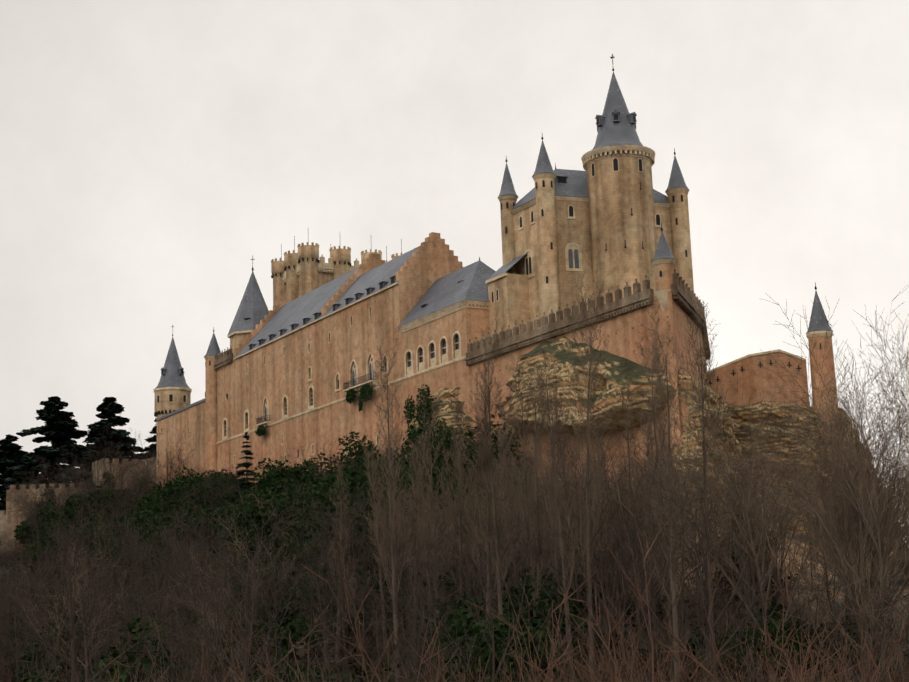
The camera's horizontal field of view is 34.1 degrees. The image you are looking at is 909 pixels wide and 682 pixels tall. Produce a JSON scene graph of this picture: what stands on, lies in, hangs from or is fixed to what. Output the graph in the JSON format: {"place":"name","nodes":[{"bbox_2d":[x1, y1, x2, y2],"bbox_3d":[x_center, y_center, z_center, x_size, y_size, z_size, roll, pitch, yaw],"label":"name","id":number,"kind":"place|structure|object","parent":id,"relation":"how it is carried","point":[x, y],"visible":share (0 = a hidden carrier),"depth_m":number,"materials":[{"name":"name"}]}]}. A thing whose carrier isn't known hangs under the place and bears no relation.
{"place":"outdoors","nodes":[
{"label":"outdoors","id":0,"kind":"place"},
{"bbox_2d":[0,527,908,681],"bbox_3d":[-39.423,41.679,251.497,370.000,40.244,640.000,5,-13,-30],"label":"hillside ground","id":1,"kind":"structure","parent":0,"point":[781,600],"depth_m":137.07,"materials":[{"name":"brown soil"}]},
{"bbox_2d":[0,457,155,554],"bbox_3d":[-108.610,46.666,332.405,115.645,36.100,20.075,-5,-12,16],"label":"town wall","id":2,"kind":"structure","parent":1,"relation":"on","point":[9,527],"depth_m":327.89,"materials":[{"name":"stone"}]},
{"bbox_2d":[0,396,257,514],"bbox_3d":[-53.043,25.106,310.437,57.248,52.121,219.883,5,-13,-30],"label":"conifer trees","id":3,"kind":"object","parent":1,"relation":"on","point":[61,431],"visible":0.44,"depth_m":375.28,"materials":[{"name":"plant"}]},
{"bbox_2d":[153,255,268,489],"bbox_3d":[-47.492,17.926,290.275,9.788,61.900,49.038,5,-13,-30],"label":"castle towers","id":4,"kind":"structure","parent":1,"relation":"on","point":[174,407],"depth_m":290.85,"materials":[{"name":"stone"}]},
{"bbox_2d":[271,236,401,305],"bbox_3d":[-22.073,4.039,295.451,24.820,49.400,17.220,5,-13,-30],"label":"castle tower","id":5,"kind":"structure","parent":1,"relation":"on","point":[300,273],"depth_m":290.49,"materials":[{"name":"stone"}]},
{"bbox_2d":[204,232,495,474],"bbox_3d":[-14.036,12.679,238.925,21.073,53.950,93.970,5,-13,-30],"label":"castle building","id":6,"kind":"structure","parent":1,"relation":"on","point":[433,277],"depth_m":221.54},
{"bbox_2d":[217,284,470,489],"bbox_3d":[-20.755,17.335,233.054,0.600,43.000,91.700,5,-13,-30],"label":"castle wall","id":7,"kind":"structure","parent":6,"relation":"attached to","point":[276,378],"depth_m":231.64,"materials":[{"name":"brown stone"}]},
{"bbox_2d":[0,520,905,681],"bbox_3d":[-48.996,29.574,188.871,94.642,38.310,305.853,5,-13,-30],"label":"ground cover foliage","id":8,"kind":"object","parent":1,"relation":"on","point":[356,669],"depth_m":129.94,"materials":[{"name":"green plant"}]},
{"bbox_2d":[0,402,908,681],"bbox_3d":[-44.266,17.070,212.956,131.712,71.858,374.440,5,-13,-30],"label":"bare shrubs","id":9,"kind":"object","parent":1,"relation":"on","point":[158,606],"visible":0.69,"depth_m":104.84,"materials":[{"name":"brown plant"}]},
{"bbox_2d":[0,384,908,681],"bbox_3d":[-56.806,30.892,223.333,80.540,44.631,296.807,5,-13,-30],"label":"evergreen bushes","id":10,"kind":"object","parent":1,"relation":"on","point":[268,482],"visible":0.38,"depth_m":169.57,"materials":[{"name":"green plant"}]},
{"bbox_2d":[465,223,709,486],"bbox_3d":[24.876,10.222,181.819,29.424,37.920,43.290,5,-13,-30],"label":"bastion wall","id":11,"kind":"structure","parent":1,"relation":"on","point":[675,296],"depth_m":167.30,"materials":[{"name":"stone"}]},
{"bbox_2d":[485,54,693,340],"bbox_3d":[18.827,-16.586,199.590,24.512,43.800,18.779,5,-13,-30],"label":"castle keep","id":12,"kind":"structure","parent":11,"relation":"on","point":[605,214],"depth_m":194.73,"materials":[{"name":"stone"}]},
{"bbox_2d":[395,337,904,551],"bbox_3d":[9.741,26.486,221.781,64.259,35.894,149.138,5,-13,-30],"label":"crag rock","id":13,"kind":"object","parent":1,"relation":"on","point":[611,376],"visible":0.1,"depth_m":170.11,"materials":[{"name":"stone"}]},
{"bbox_2d":[704,282,837,459],"bbox_3d":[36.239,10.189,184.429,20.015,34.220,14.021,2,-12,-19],"label":"alcazar outworks","id":14,"kind":"object","parent":1,"relation":"on","point":[751,373],"visible":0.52,"depth_m":183.41,"materials":[{"name":"stone"}]},
{"bbox_2d":[0,0,908,525],"label":"sky","id":15,"kind":"structure","parent":0,"point":[150,149],"materials":[{"name":"white"}]},
{"bbox_2d":[8,269,908,681],"bbox_3d":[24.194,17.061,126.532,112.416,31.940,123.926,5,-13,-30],"label":"bare trees","id":16,"kind":"object","parent":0,"point":[856,467],"depth_m":106.20,"materials":[{"name":"brown plant"}]},
{"label":"ground","id":17,"kind":"structure","parent":0,"visible":0},
{"bbox_2d":[0,458,907,681],"bbox_3d":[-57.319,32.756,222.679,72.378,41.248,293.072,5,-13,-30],"label":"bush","id":18,"kind":"object","parent":17,"relation":"on","point":[274,654],"depth_m":139.89,"materials":[{"name":"green plant"}]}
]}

